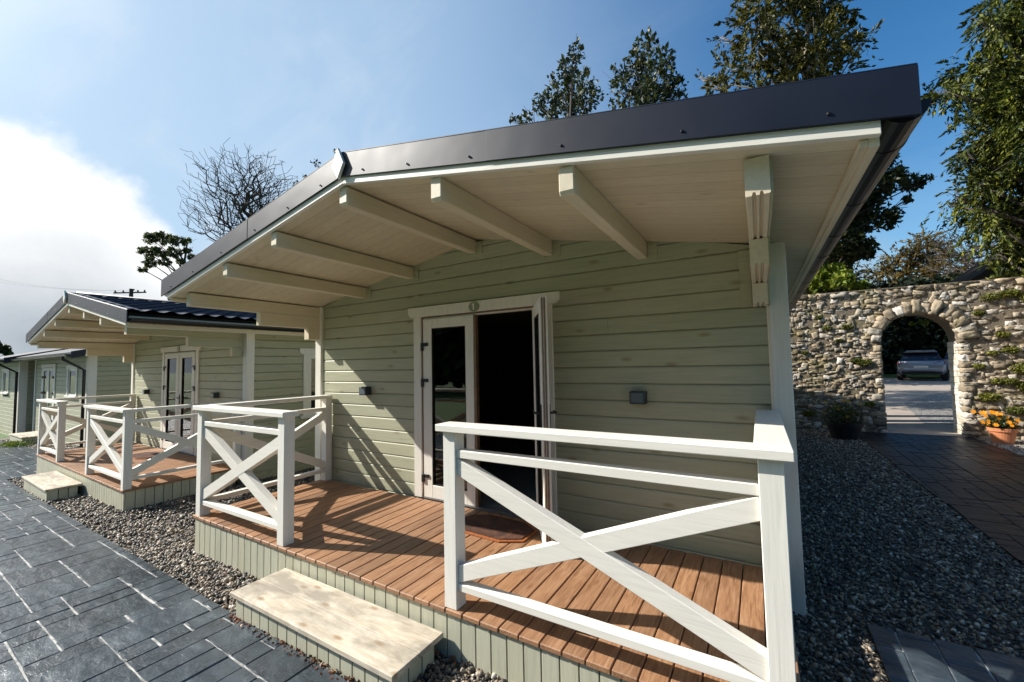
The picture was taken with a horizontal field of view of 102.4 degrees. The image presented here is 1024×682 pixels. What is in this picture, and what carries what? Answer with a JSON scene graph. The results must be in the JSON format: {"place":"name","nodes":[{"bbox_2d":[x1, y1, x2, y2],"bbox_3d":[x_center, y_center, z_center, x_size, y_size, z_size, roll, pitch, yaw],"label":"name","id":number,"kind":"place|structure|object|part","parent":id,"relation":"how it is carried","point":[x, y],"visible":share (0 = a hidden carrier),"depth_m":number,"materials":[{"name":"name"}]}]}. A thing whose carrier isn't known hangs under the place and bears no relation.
{"place":"outdoors","nodes":[
{"label":"outdoors","id":0,"kind":"place"},
{"bbox_2d":[0,441,346,681],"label":"path","id":1,"kind":"structure","parent":0,"point":[105,602],"depth_m":2.83,"materials":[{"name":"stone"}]},
{"bbox_2d":[220,614,468,681],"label":"pebbles","id":2,"kind":"object","parent":1,"relation":"on","point":[282,642],"visible":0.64,"depth_m":2.36,"materials":[{"name":"grey gravel"}]},
{"bbox_2d":[0,374,950,437],"bbox_3d":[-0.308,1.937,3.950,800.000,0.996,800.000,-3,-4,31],"label":"ground","id":3,"kind":"structure","parent":0,"point":[884,376],"depth_m":25.86,"materials":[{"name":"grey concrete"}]},
{"bbox_2d":[0,341,14,355],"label":"hedge tree","id":4,"kind":"object","parent":3,"relation":"on","point":[5,350],"visible":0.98,"depth_m":37.65,"materials":[{"name":"green plant"}]},
{"bbox_2d":[0,349,64,435],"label":"log cabin","id":5,"kind":"object","parent":3,"relation":"on","point":[16,394],"visible":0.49,"depth_m":14.29,"materials":[{"name":"green paint"}]},
{"bbox_2d":[113,289,145,296],"bbox_3d":[-28.513,0.305,30.740,2.400,8.418,0.595,-1,-3,5],"label":"utility pole","id":6,"kind":"object","parent":3,"relation":"on","point":[130,292],"visible":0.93,"depth_m":30.77,"materials":[{"name":"black wood"}]},
{"bbox_2d":[136,230,195,279],"bbox_3d":[-21.525,-1.426,25.588,3.342,11.042,2.632,-1,-3,0],"label":"scots pine","id":7,"kind":"object","parent":3,"relation":"on","point":[165,239],"visible":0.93,"depth_m":25.39,"materials":[{"name":"green plant"}]},
{"bbox_2d":[177,143,297,240],"bbox_3d":[-15.221,-3.760,24.155,6.965,15.312,7.172,-3,-4,31],"label":"bare tree","id":8,"kind":"object","parent":3,"relation":"on","point":[244,204],"visible":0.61,"depth_m":23.47,"materials":[{"name":"brown plant"}]},
{"bbox_2d":[292,149,336,185],"bbox_3d":[-9.071,-2.648,19.140,2.495,12.030,3.054,-1,-3,-9],"label":"evergreen tree","id":9,"kind":"object","parent":3,"relation":"on","point":[305,175],"visible":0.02,"depth_m":18.79,"materials":[{"name":"green plant"}]},
{"bbox_2d":[509,37,603,123],"bbox_3d":[1.754,-4.116,17.070,4.793,13.615,7.563,-1,-3,5],"label":"evergreen tree","id":10,"kind":"object","parent":3,"relation":"on","point":[574,99],"visible":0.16,"depth_m":15.20,"materials":[{"name":"green plant"}]},
{"bbox_2d":[602,25,688,109],"bbox_3d":[5.231,-4.383,16.616,5.049,13.772,6.778,-3,-4,31],"label":"evergreen tree","id":11,"kind":"object","parent":3,"relation":"on","point":[640,91],"visible":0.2,"depth_m":14.58,"materials":[{"name":"green plant"}]},
{"bbox_2d":[694,0,884,294],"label":"evergreen tree","id":12,"kind":"object","parent":3,"relation":"on","point":[800,53],"visible":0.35,"depth_m":10.20,"materials":[{"name":"green plant"}]},
{"bbox_2d":[808,260,882,334],"bbox_3d":[8.091,0.015,10.173,1.764,4.185,1.667,-3,-4,31],"label":"laurel bush","id":13,"kind":"object","parent":3,"relation":"on","point":[834,277],"visible":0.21,"depth_m":10.09,"materials":[{"name":"green plant"}]},
{"bbox_2d":[821,259,902,356],"bbox_3d":[21.487,-2.006,29.041,8.490,10.355,9.522,-3,-4,31],"label":"yew tree","id":14,"kind":"object","parent":3,"relation":"on","point":[857,274],"visible":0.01,"depth_m":27.20,"materials":[{"name":"green plant"}]},
{"bbox_2d":[825,152,936,292],"bbox_3d":[9.465,-1.623,11.320,3.080,7.500,3.186,-3,-4,31],"label":"evergreen tree","id":15,"kind":"object","parent":3,"relation":"on","point":[860,227],"visible":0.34,"depth_m":10.63,"materials":[{"name":"green plant"}]},
{"bbox_2d":[789,276,1023,440],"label":"stone wall","id":16,"kind":"structure","parent":3,"relation":"on","point":[836,347],"depth_m":8.77,"materials":[{"name":"beige stone"}]},
{"bbox_2d":[854,222,977,285],"bbox_3d":[31.077,-3.259,30.926,6.024,11.228,9.143,-1,-3,1],"label":"bush","id":17,"kind":"object","parent":3,"relation":"on","point":[910,253],"visible":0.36,"depth_m":30.80,"materials":[{"name":"green plant"}]},
{"bbox_2d":[887,427,966,436],"bbox_3d":[8.793,1.997,8.918,1.260,0.105,0.970,-3,-4,31],"label":"arch threshold","id":18,"kind":"object","parent":3,"relation":"on","point":[926,431],"visible":0.48,"depth_m":8.83,"materials":[{"name":"concrete"}]},
{"bbox_2d":[869,271,999,373],"bbox_3d":[31.527,-1.300,26.275,24.394,6.998,2.263,-3,-4,31],"label":"hedge","id":19,"kind":"object","parent":3,"relation":"on","point":[932,335],"visible":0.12,"depth_m":28.57,"materials":[{"name":"green plant"}]},
{"bbox_2d":[941,351,949,377],"bbox_3d":[26.308,1.291,23.936,4.645,1.651,1.966,2,-4,-43],"label":"bush","id":20,"kind":"object","parent":3,"relation":"on","point":[946,358],"visible":0.08,"depth_m":23.03,"materials":[{"name":"green plant"}]},
{"bbox_2d":[916,219,1000,275],"bbox_3d":[25.380,-2.581,21.988,4.967,9.356,5.322,-3,-4,31],"label":"bare tree","id":21,"kind":"object","parent":3,"relation":"on","point":[972,262],"visible":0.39,"depth_m":22.66,"materials":[{"name":"brown plant"}]},
{"bbox_2d":[918,0,1023,279],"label":"cedar tree","id":22,"kind":"object","parent":3,"relation":"on","point":[993,101],"visible":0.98,"depth_m":8.01,"materials":[{"name":"green plant"}]},
{"bbox_2d":[949,241,1023,282],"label":"roof","id":23,"kind":"structure","parent":3,"relation":"on","point":[973,273],"depth_m":11.19,"materials":[{"name":"grey"}]},
{"bbox_2d":[0,0,1021,356],"label":"sky","id":24,"kind":"structure","parent":0,"point":[101,100],"materials":[{"name":"blue"}]},
{"bbox_2d":[0,429,1023,681],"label":"loose gravel","id":25,"kind":"structure","parent":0,"point":[164,557],"depth_m":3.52,"materials":[{"name":"grey gravel"}]},
{"bbox_2d":[0,440,35,446],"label":"grass tuft","id":26,"kind":"object","parent":25,"relation":"on","point":[17,443],"visible":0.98,"depth_m":11.77,"materials":[{"name":"green plant"}]},
{"bbox_2d":[9,431,50,442],"bbox_3d":[-14.891,2.980,12.726,1.600,0.205,0.620,-3,-4,31],"label":"timber step","id":27,"kind":"object","parent":25,"relation":"on","point":[28,436],"visible":0.67,"depth_m":12.44,"materials":[{"name":"brown wood"}]},
{"bbox_2d":[22,471,82,500],"bbox_3d":[-7.202,2.290,6.429,1.550,0.248,0.382,-3,-4,32],"label":"timber step","id":28,"kind":"object","parent":25,"relation":"on","point":[50,486],"visible":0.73,"depth_m":6.19,"materials":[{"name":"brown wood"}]},
{"bbox_2d":[10,349,131,447],"bbox_3d":[-12.658,1.606,14.460,6.220,3.574,5.577,-3,-4,31],"label":"log cabin","id":29,"kind":"object","parent":25,"relation":"on","point":[66,373],"visible":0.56,"depth_m":11.74,"materials":[{"name":"green paint"}]},
{"bbox_2d":[40,368,48,398],"bbox_3d":[-15.059,1.811,13.275,0.647,1.890,0.080,-3,-4,31],"label":"door leaf","id":30,"kind":"structure","parent":29,"relation":"in","point":[45,370],"depth_m":13.36,"materials":[{"name":"white paint"}]},
{"bbox_2d":[47,367,53,421],"bbox_3d":[-14.499,1.782,12.940,0.647,1.890,0.080,-3,-4,31],"label":"door leaf","id":31,"kind":"structure","parent":29,"relation":"in","point":[51,370],"depth_m":13.02,"materials":[{"name":"white paint"}]},
{"bbox_2d":[36,394,242,510],"bbox_3d":[-6.681,1.757,7.177,4.807,1.454,1.432,-3,-4,32],"label":"veranda","id":32,"kind":"object","parent":25,"relation":"on","point":[108,471],"visible":0.74,"depth_m":6.06,"materials":[{"name":"green paint"}]},
{"bbox_2d":[133,452,159,458],"bbox_3d":[-6.613,2.070,7.463,0.720,0.020,0.430,-3,-4,33],"label":"doormat","id":33,"kind":"object","parent":32,"relation":"on","point":[146,455],"visible":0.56,"depth_m":7.40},
{"bbox_2d":[26,291,315,483],"bbox_3d":[-4.822,0.953,10.341,5.779,3.218,8.940,-3,-4,32],"label":"log cabin","id":34,"kind":"object","parent":25,"relation":"on","point":[178,353],"visible":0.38,"depth_m":7.17,"materials":[{"name":"green paint"}]},
{"bbox_2d":[161,353,179,448],"bbox_3d":[-6.661,1.172,8.060,0.712,1.855,0.072,-3,-4,32],"label":"door leaf","id":35,"kind":"structure","parent":34,"relation":"in","point":[171,368],"depth_m":8.10,"materials":[{"name":"white paint"}]},
{"bbox_2d":[176,352,195,453],"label":"door leaf","id":36,"kind":"structure","parent":34,"relation":"in","point":[185,426],"depth_m":7.72,"materials":[{"name":"white paint"}]},
{"bbox_2d":[299,348,315,418],"bbox_3d":[-3.441,0.778,7.829,0.080,1.255,1.250,-3,-4,32],"label":"side window","id":37,"kind":"structure","parent":34,"relation":"in","point":[309,354],"depth_m":7.44,"materials":[{"name":"white paint"}]},
{"bbox_2d":[231,568,442,681],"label":"timber step","id":38,"kind":"object","parent":25,"relation":"on","point":[350,635],"visible":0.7,"depth_m":2.42,"materials":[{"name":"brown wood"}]},
{"bbox_2d":[192,395,799,681],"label":"veranda","id":39,"kind":"object","parent":25,"relation":"on","point":[627,602],"visible":0.9,"depth_m":2.30,"materials":[{"name":"green paint"}]},
{"bbox_2d":[465,514,537,542],"bbox_3d":[-0.149,1.565,3.469,0.720,0.020,0.430,-3,-4,34],"label":"doormat","id":40,"kind":"object","parent":39,"relation":"on","point":[495,528],"visible":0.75,"depth_m":3.40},
{"bbox_2d":[161,63,931,617],"bbox_3d":[1.149,0.468,6.521,5.779,3.218,8.940,-3,-4,31],"label":"log cabin","id":41,"kind":"object","parent":25,"relation":"on","point":[653,269],"visible":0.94,"depth_m":3.13,"materials":[{"name":"green paint"}]},
{"bbox_2d":[420,315,480,506],"bbox_3d":[-0.640,0.683,4.200,0.712,1.855,0.072,-3,-4,31],"label":"door leaf","id":42,"kind":"structure","parent":41,"relation":"in","point":[450,381],"depth_m":4.23,"materials":[{"name":"white paint"}]},
{"bbox_2d":[532,296,556,542],"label":"door leaf","id":43,"kind":"structure","parent":41,"relation":"in","point":[542,412],"depth_m":3.02,"materials":[{"name":"white paint"}]},
{"bbox_2d":[822,399,864,440],"bbox_3d":[6.741,1.588,8.397,0.693,0.796,0.698,-3,-4,31],"label":"flower pot","id":44,"kind":"object","parent":25,"relation":"on","point":[842,428],"visible":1,"depth_m":8.26,"materials":[{"name":"black plastic"}]},
{"bbox_2d":[883,378,954,430],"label":"courtyard drive","id":45,"kind":"structure","parent":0,"point":[898,394],"depth_m":15.63,"materials":[{"name":"concrete"}]},
{"bbox_2d":[897,350,947,380],"bbox_3d":[23.439,1.357,23.571,4.646,1.651,1.966,2,-4,-45],"label":"parked car","id":46,"kind":"object","parent":45,"relation":"on","point":[922,362],"visible":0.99,"depth_m":22.10,"materials":[{"name":"silver metal"}]},
{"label":"windows","id":47,"kind":"part","parent":46,"relation":"part of","materials":[{"name":"black glass"}]},
{"bbox_2d":[904,391,953,423],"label":"courtyard gravel","id":48,"kind":"structure","parent":45,"relation":"on","point":[936,408],"depth_m":12.30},
{"bbox_2d":[859,431,1023,564],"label":"side path","id":49,"kind":"structure","parent":0,"point":[985,508],"depth_m":5.58,"materials":[{"name":"stone"}]},
{"bbox_2d":[867,623,1023,681],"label":"corner path","id":50,"kind":"structure","parent":0,"point":[925,660],"depth_m":2.20,"materials":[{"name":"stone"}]},
{"bbox_2d":[976,438,1023,454],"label":"gravel verge","id":51,"kind":"structure","parent":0,"point":[1015,445],"depth_m":7.41,"materials":[{"name":"grey gravel"}]},
{"bbox_2d":[971,410,1019,443],"bbox_3d":[9.049,1.595,7.654,0.631,0.587,0.490,-3,-4,31],"label":"flower pot","id":52,"kind":"object","parent":51,"relation":"on","point":[1001,428],"visible":1,"depth_m":7.57,"materials":[{"name":"ceramic"}]}
]}

